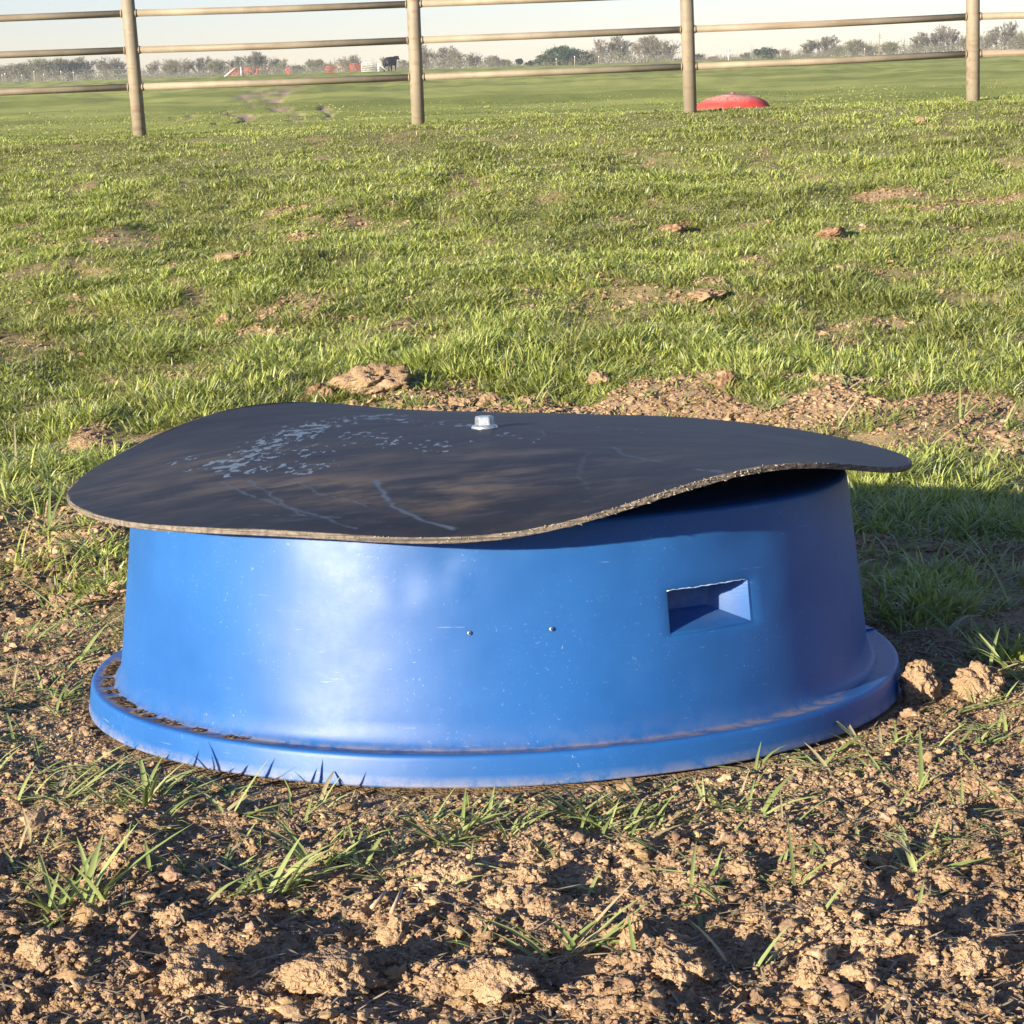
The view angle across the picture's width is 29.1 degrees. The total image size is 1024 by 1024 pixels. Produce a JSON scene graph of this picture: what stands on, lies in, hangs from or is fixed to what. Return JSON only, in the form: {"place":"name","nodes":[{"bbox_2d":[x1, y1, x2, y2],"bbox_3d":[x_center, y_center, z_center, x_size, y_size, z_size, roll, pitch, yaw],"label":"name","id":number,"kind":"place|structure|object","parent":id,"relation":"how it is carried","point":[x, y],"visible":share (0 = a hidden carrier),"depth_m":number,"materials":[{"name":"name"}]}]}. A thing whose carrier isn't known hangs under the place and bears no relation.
{"place":"outdoors","nodes":[
{"label":"outdoors","id":0,"kind":"place"},
{"bbox_2d":[0,94,1023,663],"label":"grass","id":1,"kind":"structure","parent":0,"point":[580,356],"depth_m":6.36,"materials":[{"name":"plant"}]},
{"bbox_2d":[0,55,1023,1023],"bbox_3d":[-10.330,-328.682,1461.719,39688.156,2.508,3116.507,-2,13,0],"label":"ground","id":2,"kind":"structure","parent":0,"point":[910,79],"depth_m":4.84,"materials":[{"name":"soil"}]},
{"bbox_2d":[0,63,12,81],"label":"scrub tree","id":3,"kind":"object","parent":2,"relation":"on","point":[3,68],"visible":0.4,"depth_m":433.00,"materials":[{"name":"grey plant"}]},
{"bbox_2d":[6,61,32,81],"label":"scrub tree","id":4,"kind":"object","parent":2,"relation":"on","point":[16,68],"visible":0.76,"depth_m":416.32,"materials":[{"name":"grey plant"}]},
{"bbox_2d":[23,59,51,80],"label":"scrub tree","id":5,"kind":"object","parent":2,"relation":"on","point":[30,68],"visible":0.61,"depth_m":414.06,"materials":[{"name":"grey plant"}]},
{"bbox_2d":[15,926,66,965],"bbox_3d":[-0.370,0.346,1.554,0.044,0.032,0.035,-2,13,0],"label":"soil clod","id":6,"kind":"object","parent":2,"relation":"on","point":[40,944],"visible":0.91,"depth_m":1.55,"materials":[{"name":"soil"}]},
{"bbox_2d":[29,56,68,80],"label":"scrub tree","id":7,"kind":"object","parent":2,"relation":"on","point":[54,63],"visible":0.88,"depth_m":412.75,"materials":[{"name":"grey plant"}]},
{"bbox_2d":[46,594,73,607],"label":"soil clod","id":8,"kind":"object","parent":2,"relation":"on","point":[58,597],"visible":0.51,"depth_m":3.24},
{"bbox_2d":[60,58,89,80],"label":"scrub tree","id":9,"kind":"object","parent":2,"relation":"on","point":[71,64],"visible":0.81,"depth_m":417.50,"materials":[{"name":"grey plant"}]},
{"bbox_2d":[73,56,97,78],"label":"bare tree","id":10,"kind":"object","parent":2,"relation":"on","point":[83,62],"visible":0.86,"depth_m":419.51,"materials":[{"name":"grey plant"}]},
{"bbox_2d":[67,434,122,450],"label":"soil clod","id":11,"kind":"object","parent":2,"relation":"on","point":[80,440],"visible":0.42,"depth_m":4.67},
{"bbox_2d":[93,56,117,79],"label":"bare tree","id":12,"kind":"object","parent":2,"relation":"on","point":[105,65],"visible":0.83,"depth_m":419.63,"materials":[{"name":"grey plant"}]},
{"bbox_2d":[101,853,133,871],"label":"soil clod","id":13,"kind":"object","parent":2,"relation":"on","point":[119,860],"visible":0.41,"depth_m":1.77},
{"bbox_2d":[110,56,126,76],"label":"bare tree","id":14,"kind":"object","parent":2,"relation":"on","point":[119,63],"visible":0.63,"depth_m":424.20,"materials":[{"name":"grey plant"}]},
{"bbox_2d":[143,60,161,76],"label":"bare tree","id":15,"kind":"object","parent":2,"relation":"on","point":[152,67],"visible":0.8,"depth_m":426.06,"materials":[{"name":"grey plant"}]},
{"bbox_2d":[155,58,181,77],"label":"scrub tree","id":16,"kind":"object","parent":2,"relation":"on","point":[170,66],"visible":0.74,"depth_m":416.37,"materials":[{"name":"grey plant"}]},
{"bbox_2d":[149,903,188,928],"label":"soil clod","id":17,"kind":"object","parent":2,"relation":"on","point":[170,915],"visible":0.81,"depth_m":1.62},
{"bbox_2d":[172,58,194,75],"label":"bare tree","id":18,"kind":"object","parent":2,"relation":"on","point":[186,67],"visible":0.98,"depth_m":405.32,"materials":[{"name":"grey plant"}]},
{"bbox_2d":[186,55,211,74],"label":"bare tree","id":19,"kind":"object","parent":2,"relation":"on","point":[200,61],"visible":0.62,"depth_m":431.15,"materials":[{"name":"grey plant"}]},
{"bbox_2d":[157,942,242,999],"bbox_3d":[-0.237,0.353,1.493,0.065,0.038,0.064,-2,13,0],"label":"soil clod","id":20,"kind":"object","parent":2,"relation":"on","point":[195,970],"visible":0.96,"depth_m":1.48,"materials":[{"name":"soil"}]},
{"bbox_2d":[202,58,229,75],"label":"scrub tree","id":21,"kind":"object","parent":2,"relation":"on","point":[216,64],"visible":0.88,"depth_m":392.30,"materials":[{"name":"grey plant"}]},
{"bbox_2d":[213,312,238,327],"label":"soil clod","id":22,"kind":"object","parent":2,"relation":"on","point":[222,317],"visible":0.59,"depth_m":6.09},
{"bbox_2d":[225,67,243,75],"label":"livestock gate","id":23,"kind":"structure","parent":2,"relation":"on","point":[236,72],"depth_m":199.83,"materials":[{"name":"white metal"}]},
{"bbox_2d":[211,250,258,262],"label":"soil clod","id":24,"kind":"object","parent":2,"relation":"on","point":[233,255],"visible":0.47,"depth_m":6.90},
{"bbox_2d":[226,56,245,74],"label":"bare tree","id":25,"kind":"object","parent":2,"relation":"on","point":[235,62],"visible":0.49,"depth_m":435.41,"materials":[{"name":"grey plant"}]},
{"bbox_2d":[240,51,266,74],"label":"bare tree","id":26,"kind":"object","parent":2,"relation":"on","point":[257,59],"visible":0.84,"depth_m":406.03,"materials":[{"name":"grey plant"}]},
{"bbox_2d":[249,54,279,74],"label":"bare tree","id":27,"kind":"object","parent":2,"relation":"on","point":[275,61],"visible":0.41,"depth_m":412.36,"materials":[{"name":"grey plant"}]},
{"bbox_2d":[268,58,289,74],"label":"scrub tree","id":28,"kind":"object","parent":2,"relation":"on","point":[283,61],"visible":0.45,"depth_m":433.74,"materials":[{"name":"grey plant"}]},
{"bbox_2d":[305,58,324,71],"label":"scrub tree","id":29,"kind":"object","parent":2,"relation":"on","point":[314,62],"visible":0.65,"depth_m":435.52,"materials":[{"name":"grey plant"}]},
{"bbox_2d":[298,383,333,400],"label":"soil clod","id":30,"kind":"object","parent":2,"relation":"on","point":[312,388],"visible":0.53,"depth_m":5.13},
{"bbox_2d":[320,63,336,72],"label":"scrub tree","id":31,"kind":"object","parent":2,"relation":"on","point":[326,68],"visible":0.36,"depth_m":418.80,"materials":[{"name":"grey plant"}]},
{"bbox_2d":[279,941,379,999],"bbox_3d":[-0.137,0.350,1.493,0.066,0.036,0.066,-12,16,-38],"label":"soil clod","id":32,"kind":"object","parent":2,"relation":"on","point":[324,970],"visible":0.93,"depth_m":1.48,"materials":[{"name":"soil"}]},
{"bbox_2d":[335,56,349,70],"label":"bare tree","id":33,"kind":"object","parent":2,"relation":"on","point":[341,62],"visible":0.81,"depth_m":391.69,"materials":[{"name":"grey plant"}]},
{"bbox_2d":[346,54,361,71],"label":"bare tree","id":34,"kind":"object","parent":2,"relation":"on","point":[350,60],"visible":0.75,"depth_m":389.02,"materials":[{"name":"grey plant"}]},
{"bbox_2d":[327,362,410,395],"bbox_3d":[-0.377,-0.339,5.209,0.223,0.113,0.163,-2,13,0],"label":"soil clod","id":35,"kind":"object","parent":2,"relation":"on","point":[376,378],"visible":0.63,"depth_m":5.16,"materials":[{"name":"soil"}]},
{"bbox_2d":[382,56,398,71],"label":"cow","id":36,"kind":"object","parent":2,"relation":"on","point":[389,61],"visible":1,"depth_m":199.45},
{"bbox_2d":[375,912,414,943],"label":"soil clod","id":37,"kind":"object","parent":2,"relation":"on","point":[396,925],"visible":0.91,"depth_m":1.59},
{"bbox_2d":[397,59,408,68],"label":"bare tree","id":38,"kind":"object","parent":2,"relation":"on","point":[403,62],"visible":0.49,"depth_m":407.56,"materials":[{"name":"grey plant"}]},
{"bbox_2d":[422,43,436,68],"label":"bare tree","id":39,"kind":"object","parent":2,"relation":"on","point":[425,56],"visible":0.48,"depth_m":386.24,"materials":[{"name":"grey plant"}]},
{"bbox_2d":[428,46,459,68],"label":"bare tree","id":40,"kind":"object","parent":2,"relation":"on","point":[443,52],"visible":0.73,"depth_m":423.42,"materials":[{"name":"grey plant"}]},
{"bbox_2d":[445,49,465,67],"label":"bare tree","id":41,"kind":"object","parent":2,"relation":"on","point":[454,54],"visible":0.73,"depth_m":410.90,"materials":[{"name":"grey plant"}]},
{"bbox_2d":[447,396,477,406],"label":"soil clod","id":42,"kind":"object","parent":2,"relation":"on","point":[458,401],"visible":0.62,"depth_m":5.07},
{"bbox_2d":[463,52,483,67],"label":"bare tree","id":43,"kind":"object","parent":2,"relation":"on","point":[470,59],"visible":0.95,"depth_m":384.75,"materials":[{"name":"grey plant"}]},
{"bbox_2d":[468,910,499,932],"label":"soil clod","id":44,"kind":"object","parent":2,"relation":"on","point":[477,921],"visible":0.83,"depth_m":1.60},
{"bbox_2d":[67,402,911,787],"bbox_3d":[-0.025,0.046,2.474,1.033,0.333,1.036,-2,8,0],"label":"mineral feeder","id":45,"kind":"object","parent":2,"relation":"on","point":[321,592],"visible":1,"depth_m":2.09,"materials":[{"name":"blue plastic"}]},
{"bbox_2d":[100,661,251,739],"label":"rim dirt","id":46,"kind":"structure","parent":45,"relation":"on","point":[110,669],"depth_m":2.28,"materials":[{"name":"soil"}]},
{"bbox_2d":[473,392,507,406],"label":"soil clod","id":47,"kind":"object","parent":2,"relation":"on","point":[485,398],"visible":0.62,"depth_m":5.08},
{"bbox_2d":[486,55,501,66],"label":"scrub tree","id":48,"kind":"object","parent":2,"relation":"on","point":[493,56],"visible":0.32,"depth_m":435.86,"materials":[{"name":"grey plant"}]},
{"bbox_2d":[456,956,539,1005],"bbox_3d":[-0.012,0.346,1.456,0.062,0.036,0.059,-5,13,-12],"label":"soil clod","id":49,"kind":"object","parent":2,"relation":"on","point":[496,981],"visible":1,"depth_m":1.44,"materials":[{"name":"soil"}]},
{"bbox_2d":[496,58,512,65],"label":"scrub tree","id":50,"kind":"object","parent":2,"relation":"on","point":[504,61],"visible":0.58,"depth_m":417.46,"materials":[{"name":"grey plant"}]},
{"bbox_2d":[0,362,1023,969],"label":"grass seedlings","id":51,"kind":"object","parent":2,"relation":"on","point":[296,850],"depth_m":1.91,"materials":[{"name":"plant"}]},
{"bbox_2d":[0,601,1023,1023],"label":"soil lumps","id":52,"kind":"object","parent":2,"relation":"on","point":[652,1001],"visible":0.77,"depth_m":1.65,"materials":[{"name":"soil"}]},
{"bbox_2d":[0,0,1023,136],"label":"pipe fence","id":53,"kind":"object","parent":2,"relation":"on","point":[414,40],"visible":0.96,"depth_m":10.69,"materials":[{"name":"metal"}]},
{"bbox_2d":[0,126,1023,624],"bbox_3d":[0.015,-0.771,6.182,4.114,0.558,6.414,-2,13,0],"label":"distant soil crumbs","id":54,"kind":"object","parent":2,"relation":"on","point":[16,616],"visible":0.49,"depth_m":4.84,"materials":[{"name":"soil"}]},
{"bbox_2d":[0,321,1023,1023],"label":"straw","id":55,"kind":"object","parent":2,"relation":"on","point":[774,907],"visible":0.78,"depth_m":1.65,"materials":[{"name":"plant"}]},
{"bbox_2d":[0,80,1023,139],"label":"grass","id":56,"kind":"structure","parent":2,"relation":"on","point":[192,124],"depth_m":44.12,"materials":[{"name":"plant"}]},
{"bbox_2d":[0,32,1023,82],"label":"brush","id":57,"kind":"object","parent":2,"relation":"on","point":[486,63],"visible":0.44,"depth_m":392.92,"materials":[{"name":"green plant"}]},
{"bbox_2d":[515,58,522,65],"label":"evergreen tree","id":58,"kind":"object","parent":2,"relation":"on","point":[519,61],"visible":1,"depth_m":389.68,"materials":[{"name":"green plant"}]},
{"bbox_2d":[164,380,876,913],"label":"root bits","id":59,"kind":"object","parent":2,"relation":"on","point":[378,900],"visible":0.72,"depth_m":1.66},
{"bbox_2d":[503,863,555,889],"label":"soil clod","id":60,"kind":"object","parent":2,"relation":"on","point":[528,874],"visible":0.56,"depth_m":1.68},
{"bbox_2d":[524,60,534,65],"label":"evergreen tree","id":61,"kind":"object","parent":2,"relation":"on","point":[531,63],"visible":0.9,"depth_m":389.56,"materials":[{"name":"green plant"}]},
{"bbox_2d":[532,54,559,65],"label":"tree","id":62,"kind":"object","parent":2,"relation":"on","point":[541,59],"visible":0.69,"depth_m":389.01,"materials":[{"name":"green plant"}]},
{"bbox_2d":[541,44,583,64],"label":"evergreen tree","id":63,"kind":"object","parent":2,"relation":"on","point":[565,53],"visible":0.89,"depth_m":387.87,"materials":[{"name":"green plant"}]},
{"bbox_2d":[569,50,596,64],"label":"tree","id":64,"kind":"object","parent":2,"relation":"on","point":[586,56],"visible":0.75,"depth_m":388.47,"materials":[{"name":"green plant"}]},
{"bbox_2d":[586,47,603,62],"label":"bare tree","id":65,"kind":"object","parent":2,"relation":"on","point":[595,53],"visible":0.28,"depth_m":437.46,"materials":[{"name":"grey plant"}]},
{"bbox_2d":[585,370,610,388],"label":"soil clod","id":66,"kind":"object","parent":2,"relation":"on","point":[603,376],"visible":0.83,"depth_m":5.17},
{"bbox_2d":[593,38,618,63],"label":"bare tree","id":67,"kind":"object","parent":2,"relation":"on","point":[598,44],"visible":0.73,"depth_m":404.14,"materials":[{"name":"grey plant"}]},
{"bbox_2d":[606,36,636,62],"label":"bare tree","id":68,"kind":"object","parent":2,"relation":"on","point":[617,41],"visible":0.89,"depth_m":405.43,"materials":[{"name":"grey plant"}]},
{"bbox_2d":[618,913,643,948],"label":"soil clod","id":69,"kind":"object","parent":2,"relation":"on","point":[637,929],"visible":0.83,"depth_m":1.53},
{"bbox_2d":[631,34,657,61],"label":"bare tree","id":70,"kind":"object","parent":2,"relation":"on","point":[639,44],"visible":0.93,"depth_m":417.46,"materials":[{"name":"grey plant"}]},
{"bbox_2d":[638,35,666,61],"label":"bare tree","id":71,"kind":"object","parent":2,"relation":"on","point":[655,49],"visible":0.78,"depth_m":417.14,"materials":[{"name":"grey plant"}]},
{"bbox_2d":[656,40,680,61],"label":"bare tree","id":72,"kind":"object","parent":2,"relation":"on","point":[666,49],"visible":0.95,"depth_m":408.17,"materials":[{"name":"grey plant"}]},
{"bbox_2d":[655,223,688,233],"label":"soil clod","id":73,"kind":"object","parent":2,"relation":"on","point":[676,227],"visible":0.6,"depth_m":7.23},
{"bbox_2d":[651,946,716,988],"bbox_3d":[0.122,0.338,1.453,0.041,0.030,0.045,11,18,44],"label":"soil clod","id":74,"kind":"object","parent":2,"relation":"on","point":[683,967],"visible":0.98,"depth_m":1.45,"materials":[{"name":"soil"}]},
{"bbox_2d":[695,53,705,59],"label":"scrub tree","id":75,"kind":"object","parent":2,"relation":"on","point":[699,55],"visible":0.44,"depth_m":414.05,"materials":[{"name":"grey plant"}]},
{"bbox_2d":[685,287,727,302],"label":"soil clod","id":76,"kind":"object","parent":2,"relation":"on","point":[704,293],"visible":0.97,"depth_m":6.18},
{"bbox_2d":[711,369,741,389],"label":"soil clod","id":77,"kind":"object","parent":2,"relation":"on","point":[720,377],"visible":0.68,"depth_m":5.04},
{"bbox_2d":[697,92,769,109],"bbox_3d":[2.415,-4.375,21.583,0.940,0.425,0.940,-2,13,0],"label":"mineral feeder","id":78,"kind":"object","parent":2,"relation":"on","point":[730,100],"visible":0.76,"depth_m":21.30,"materials":[{"name":"red plastic"}]},
{"bbox_2d":[726,855,763,879],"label":"soil clod","id":79,"kind":"object","parent":2,"relation":"on","point":[746,867],"visible":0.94,"depth_m":1.68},
{"bbox_2d":[740,51,752,58],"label":"bare tree","id":80,"kind":"object","parent":2,"relation":"on","point":[746,53],"visible":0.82,"depth_m":404.98,"materials":[{"name":"grey plant"}]},
{"bbox_2d":[753,46,778,58],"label":"evergreen tree","id":81,"kind":"object","parent":2,"relation":"on","point":[766,51],"visible":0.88,"depth_m":389.15,"materials":[{"name":"green plant"}]},
{"bbox_2d":[779,48,791,56],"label":"bare tree","id":82,"kind":"object","parent":2,"relation":"on","point":[782,51],"visible":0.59,"depth_m":419.12,"materials":[{"name":"grey plant"}]},
{"bbox_2d":[796,40,817,55],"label":"bare tree","id":83,"kind":"object","parent":2,"relation":"on","point":[811,46],"visible":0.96,"depth_m":402.85,"materials":[{"name":"grey plant"}]},
{"bbox_2d":[793,954,829,990],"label":"soil clod","id":84,"kind":"object","parent":2,"relation":"on","point":[809,968],"visible":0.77,"depth_m":1.45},
{"bbox_2d":[812,34,841,55],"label":"bare tree","id":85,"kind":"object","parent":2,"relation":"on","point":[824,43],"visible":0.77,"depth_m":423.55,"materials":[{"name":"grey plant"}]},
{"bbox_2d":[814,226,845,237],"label":"soil clod","id":86,"kind":"object","parent":2,"relation":"on","point":[831,231],"visible":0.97,"depth_m":6.88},
{"bbox_2d":[830,45,844,53],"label":"scrub tree","id":87,"kind":"object","parent":2,"relation":"on","point":[839,47],"visible":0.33,"depth_m":436.48,"materials":[{"name":"grey plant"}]},
{"bbox_2d":[826,844,862,871],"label":"soil clod","id":88,"kind":"object","parent":2,"relation":"on","point":[852,859],"visible":0.97,"depth_m":1.66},
{"bbox_2d":[842,38,870,55],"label":"scrub tree","id":89,"kind":"object","parent":2,"relation":"on","point":[850,44],"visible":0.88,"depth_m":398.51,"materials":[{"name":"grey plant"}]},
{"bbox_2d":[834,960,881,984],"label":"soil clod","id":90,"kind":"object","parent":2,"relation":"on","point":[861,971],"visible":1,"depth_m":1.44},
{"bbox_2d":[862,45,878,54],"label":"scrub tree","id":91,"kind":"object","parent":2,"relation":"on","point":[875,48],"visible":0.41,"depth_m":416.51,"materials":[{"name":"grey plant"}]},
{"bbox_2d":[881,41,899,53],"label":"scrub tree","id":92,"kind":"object","parent":2,"relation":"on","point":[891,44],"visible":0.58,"depth_m":403.64,"materials":[{"name":"grey plant"}]},
{"bbox_2d":[906,31,927,51],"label":"bare tree","id":93,"kind":"object","parent":2,"relation":"on","point":[915,42],"visible":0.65,"depth_m":428.68,"materials":[{"name":"grey plant"}]},
{"bbox_2d":[896,903,942,935],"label":"soil clod","id":94,"kind":"object","parent":2,"relation":"on","point":[921,916],"visible":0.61,"depth_m":1.54,"materials":[{"name":"soil"}]},
{"bbox_2d":[898,659,942,703],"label":"soil clod","id":95,"kind":"object","parent":2,"relation":"on","point":[919,681],"visible":0.94,"depth_m":2.32,"materials":[{"name":"soil"}]},
{"bbox_2d":[914,116,926,123],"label":"soil clod","id":96,"kind":"object","parent":2,"relation":"on","point":[919,119],"visible":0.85,"depth_m":9.54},
{"bbox_2d":[918,31,950,51],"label":"bare tree","id":97,"kind":"object","parent":2,"relation":"on","point":[932,38],"visible":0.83,"depth_m":425.98,"materials":[{"name":"grey plant"}]},
{"bbox_2d":[934,24,960,51],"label":"bare tree","id":98,"kind":"object","parent":2,"relation":"on","point":[952,33],"visible":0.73,"depth_m":436.52,"materials":[{"name":"grey plant"}]},
{"bbox_2d":[956,35,965,49],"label":"scrub tree","id":99,"kind":"object","parent":2,"relation":"on","point":[961,40],"visible":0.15,"depth_m":410.37,"materials":[{"name":"grey plant"}]},
{"bbox_2d":[945,939,1008,978],"bbox_3d":[0.347,0.333,1.470,0.049,0.027,0.042,-2,13,0],"label":"soil clod","id":100,"kind":"object","parent":2,"relation":"on","point":[970,957],"visible":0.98,"depth_m":1.46,"materials":[{"name":"soil"}]},
{"bbox_2d":[949,661,1005,699],"bbox_3d":[0.552,0.204,2.339,0.066,0.057,0.056,-2,13,0],"label":"soil clod","id":101,"kind":"object","parent":2,"relation":"on","point":[982,679],"visible":0.76,"depth_m":2.33,"materials":[{"name":"soil"}]},
{"bbox_2d":[980,31,993,49],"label":"bare tree","id":102,"kind":"object","parent":2,"relation":"on","point":[982,38],"visible":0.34,"depth_m":401.89,"materials":[{"name":"grey plant"}]},
{"bbox_2d":[984,20,1018,49],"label":"bare tree","id":103,"kind":"object","parent":2,"relation":"on","point":[1009,32],"visible":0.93,"depth_m":389.99,"materials":[{"name":"grey plant"}]},
{"bbox_2d":[1008,30,1023,48],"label":"scrub tree","id":104,"kind":"object","parent":2,"relation":"on","point":[1020,35],"visible":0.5,"depth_m":421.40,"materials":[{"name":"grey plant"}]},
{"bbox_2d":[0,0,1023,82],"label":"sky","id":105,"kind":"structure","parent":0,"point":[607,14],"materials":[{"name":"white"}]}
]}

